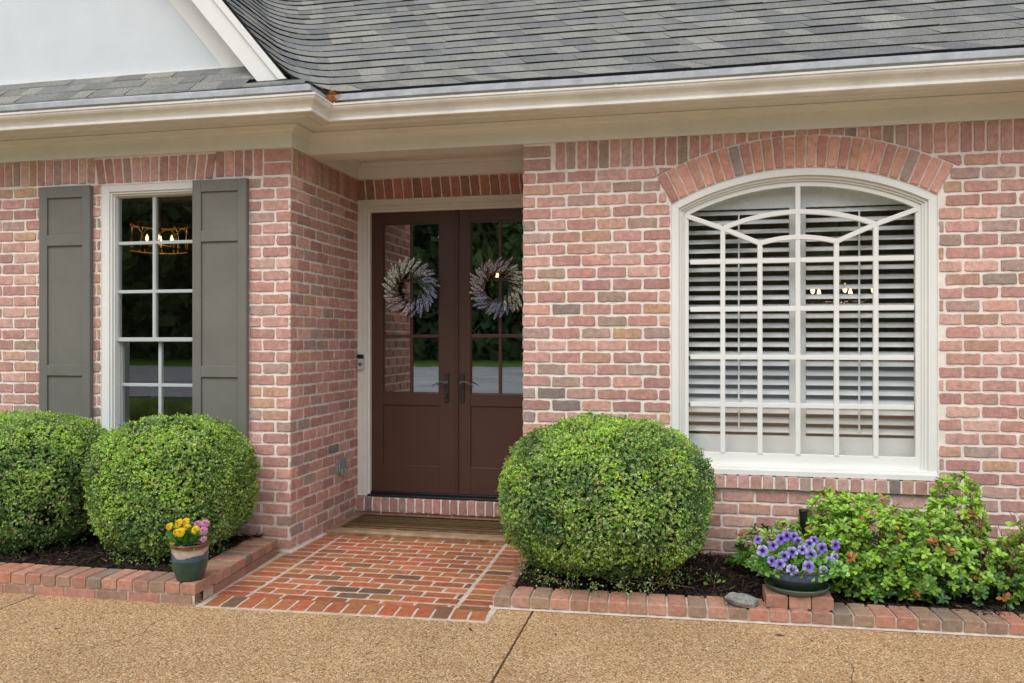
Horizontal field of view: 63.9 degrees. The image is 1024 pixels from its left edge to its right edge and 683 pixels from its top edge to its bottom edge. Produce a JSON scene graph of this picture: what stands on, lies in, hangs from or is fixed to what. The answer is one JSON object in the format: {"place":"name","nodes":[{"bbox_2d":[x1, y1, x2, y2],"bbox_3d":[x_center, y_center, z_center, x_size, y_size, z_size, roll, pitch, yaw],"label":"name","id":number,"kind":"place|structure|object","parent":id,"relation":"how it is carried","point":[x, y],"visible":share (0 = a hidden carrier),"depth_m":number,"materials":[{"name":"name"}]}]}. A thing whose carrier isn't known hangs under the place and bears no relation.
{"place":"outdoors","nodes":[
{"label":"outdoors","id":0,"kind":"place"},
{"bbox_2d":[195,535,522,622],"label":"walkway","id":1,"kind":"structure","parent":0,"point":[439,580],"depth_m":5.10,"materials":[{"name":"brick"}]},
{"bbox_2d":[324,513,517,543],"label":"porch slab","id":2,"kind":"structure","parent":1,"relation":"on","point":[338,529],"depth_m":6.23,"materials":[{"name":"concrete"}]},
{"bbox_2d":[342,514,509,534],"bbox_3d":[-0.549,1.438,6.481,1.523,0.011,0.464,0,0,12],"label":"doormat","id":3,"kind":"object","parent":2,"relation":"on","point":[433,524],"visible":0.84,"depth_m":6.46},
{"bbox_2d":[0,552,1023,682],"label":"driveway","id":4,"kind":"structure","parent":0,"point":[155,642],"depth_m":3.97,"materials":[{"name":"exposed aggregate concrete"}]},
{"bbox_2d":[0,537,277,604],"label":"brick edging","id":5,"kind":"object","parent":4,"relation":"on","point":[230,566],"visible":0.93,"depth_m":4.83,"materials":[{"name":"brick"}]},
{"bbox_2d":[0,525,262,572],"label":"bark mulch","id":6,"kind":"object","parent":5,"relation":"in","point":[93,550],"visible":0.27,"depth_m":5.28,"materials":[{"name":"brown wood"}]},
{"bbox_2d":[0,408,110,557],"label":"clipped bush","id":7,"kind":"object","parent":6,"relation":"on","point":[42,482],"visible":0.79,"depth_m":5.34,"materials":[{"name":"green plant"}]},
{"bbox_2d":[81,413,261,567],"bbox_3d":[-2.229,0.950,5.451,1.068,0.959,1.032,0,0,12],"label":"clipped bush","id":8,"kind":"object","parent":6,"relation":"on","point":[155,476],"visible":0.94,"depth_m":5.13,"materials":[{"name":"green plant"}]},
{"bbox_2d":[165,517,216,581],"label":"potted zinnias","id":9,"kind":"object","parent":5,"relation":"on","point":[189,556],"visible":1,"depth_m":4.69,"materials":[{"name":"ceramic"}]},
{"bbox_2d":[489,549,1023,637],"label":"brick edging","id":10,"kind":"object","parent":4,"relation":"on","point":[508,596],"visible":0.8,"depth_m":4.36,"materials":[{"name":"brick"}]},
{"bbox_2d":[724,592,758,607],"bbox_3d":[1.229,1.387,4.407,0.180,0.057,0.124,0,0,12],"label":"rock","id":11,"kind":"object","parent":10,"relation":"on","point":[743,600],"visible":1,"depth_m":4.37,"materials":[{"name":"grey stone"}]},
{"bbox_2d":[512,551,1023,618],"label":"bark mulch","id":12,"kind":"object","parent":10,"relation":"in","point":[759,579],"visible":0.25,"depth_m":4.77,"materials":[{"name":"brown wood"}]},
{"bbox_2d":[496,409,720,595],"bbox_3d":[0.571,0.928,5.011,1.364,1.016,1.246,0,0,12],"label":"clipped bush","id":13,"kind":"object","parent":12,"relation":"on","point":[601,495],"visible":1,"depth_m":4.63,"materials":[{"name":"green plant"}]},
{"bbox_2d":[703,569,724,584],"bbox_3d":[1.157,1.371,4.699,0.124,0.118,0.096,0,0,12],"label":"seedling","id":14,"kind":"object","parent":12,"relation":"on","point":[718,581],"visible":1,"depth_m":4.69,"materials":[{"name":"green plant"}]},
{"bbox_2d":[723,516,848,581],"bbox_3d":[1.690,1.232,4.947,0.804,0.390,0.526,0,0,12],"label":"leafy shrub","id":15,"kind":"object","parent":12,"relation":"on","point":[742,554],"visible":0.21,"depth_m":4.98,"materials":[{"name":"green plant"}]},
{"bbox_2d":[798,509,807,536],"bbox_3d":[1.702,1.212,4.799,0.054,0.457,0.054,0,0,12],"label":"path light","id":16,"kind":"object","parent":12,"relation":"on","point":[803,513],"visible":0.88,"depth_m":4.78,"materials":[{"name":"black plastic"}]},
{"bbox_2d":[795,485,980,603],"bbox_3d":[2.112,1.141,4.695,1.022,0.569,0.654,0,0,27],"label":"leafy shrub","id":17,"kind":"object","parent":12,"relation":"on","point":[902,568],"visible":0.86,"depth_m":4.53,"materials":[{"name":"green plant"}]},
{"bbox_2d":[923,471,1023,611],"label":"leafy shrub","id":18,"kind":"object","parent":12,"relation":"on","point":[993,579],"visible":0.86,"depth_m":4.56,"materials":[{"name":"green plant"}]},
{"bbox_2d":[762,584,787,607],"bbox_3d":[1.428,1.382,4.465,0.113,0.068,0.204,0,0,12],"label":"loose brick","id":19,"kind":"object","parent":10,"relation":"on","point":[771,598],"visible":0.76,"depth_m":4.37,"materials":[{"name":"brick"}]},
{"bbox_2d":[787,595,810,608],"bbox_3d":[1.544,1.382,4.444,0.114,0.068,0.202,0,0,12],"label":"loose brick","id":20,"kind":"object","parent":10,"relation":"on","point":[796,602],"visible":0.54,"depth_m":4.35,"materials":[{"name":"brick"}]},
{"bbox_2d":[764,577,829,596],"bbox_3d":[1.551,1.331,4.474,0.340,0.034,0.340,0,0,12],"label":"saucer","id":21,"kind":"object","parent":20,"relation":"on","point":[821,590],"visible":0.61,"depth_m":4.36,"materials":[{"name":"grey ceramic"}]},
{"bbox_2d":[745,531,849,591],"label":"potted petunias","id":22,"kind":"object","parent":21,"relation":"on","point":[804,566],"visible":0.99,"depth_m":4.38,"materials":[{"name":"plant"}]},
{"bbox_2d":[811,591,833,610],"bbox_3d":[1.656,1.382,4.424,0.113,0.067,0.202,0,0,12],"label":"loose brick","id":23,"kind":"object","parent":10,"relation":"on","point":[825,601],"visible":0.56,"depth_m":4.33,"materials":[{"name":"brick"}]},
{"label":"lawn","id":24,"kind":"structure","parent":0,"visible":0},
{"bbox_2d":[0,0,1023,568],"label":"brick house","id":25,"kind":"structure","parent":24,"relation":"on","point":[660,190],"depth_m":5.71,"materials":[{"name":"brick"}]},
{"bbox_2d":[102,182,191,430],"bbox_3d":[-2.614,-0.015,6.085,0.871,2.290,0.131,0,0,12],"label":"window","id":26,"kind":"structure","parent":25,"relation":"in","point":[113,343],"depth_m":6.11,"materials":[{"name":"white paint"}]},
{"bbox_2d":[129,197,188,254],"bbox_3d":[-3.387,-1.161,7.889,0.538,0.599,0.538,0,0,12],"label":"chandelier","id":27,"kind":"object","parent":25,"relation":"hanging from","point":[161,246],"visible":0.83,"depth_m":7.86,"materials":[{"name":"metal"}]},
{"bbox_2d":[321,85,341,102],"bbox_3d":[-1.229,-1.644,5.598,0.170,0.173,0.214,0,0,12],"label":"pine straw clump","id":28,"kind":"object","parent":25,"relation":"in","point":[332,99],"visible":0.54,"depth_m":5.56,"materials":[{"name":"brown plant"}]},
{"bbox_2d":[372,210,453,493],"bbox_3d":[-0.840,0.087,6.904,0.736,2.363,0.104,0,0,12],"label":"door","id":29,"kind":"structure","parent":25,"relation":"in","point":[413,432],"depth_m":6.92,"materials":[{"name":"paint"}]},
{"bbox_2d":[382,256,439,317],"bbox_3d":[-0.845,-0.456,6.836,0.504,0.524,0.093,0,0,12],"label":"wreath","id":30,"kind":"object","parent":29,"relation":"attached to","point":[428,292],"visible":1,"depth_m":6.83,"materials":[{"name":"grey plant"}]},
{"bbox_2d":[459,208,523,496],"bbox_3d":[-0.084,0.087,6.741,0.736,2.363,0.104,0,0,12],"label":"door","id":31,"kind":"structure","parent":25,"relation":"in","point":[489,423],"depth_m":6.80,"materials":[{"name":"paint"}]},
{"bbox_2d":[469,257,522,318],"bbox_3d":[-0.111,-0.435,6.678,0.509,0.516,0.094,0,0,12],"label":"wreath","id":32,"kind":"object","parent":31,"relation":"attached to","point":[498,306],"visible":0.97,"depth_m":6.67,"materials":[{"name":"grey plant"}]},
{"bbox_2d":[487,222,508,287],"bbox_3d":[-0.134,-0.982,7.700,0.212,0.956,0.212,0,0,12],"label":"lantern","id":33,"kind":"object","parent":25,"relation":"hanging from","point":[496,251],"visible":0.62,"depth_m":7.69,"materials":[{"name":"black metal"}]},
{"bbox_2d":[671,167,938,480],"bbox_3d":[1.883,-0.128,5.401,1.642,2.001,0.217,0,0,12],"label":"window","id":34,"kind":"structure","parent":25,"relation":"in","point":[797,454],"depth_m":5.41,"materials":[{"name":"paint"}]},
{"bbox_2d":[806,206,871,303],"bbox_3d":[2.779,-0.872,6.966,0.620,1.177,0.624,0,0,12],"label":"chandelier","id":35,"kind":"object","parent":25,"relation":"hanging from","point":[867,300],"visible":0.21,"depth_m":6.96,"materials":[{"name":"brown metal"}]}
]}

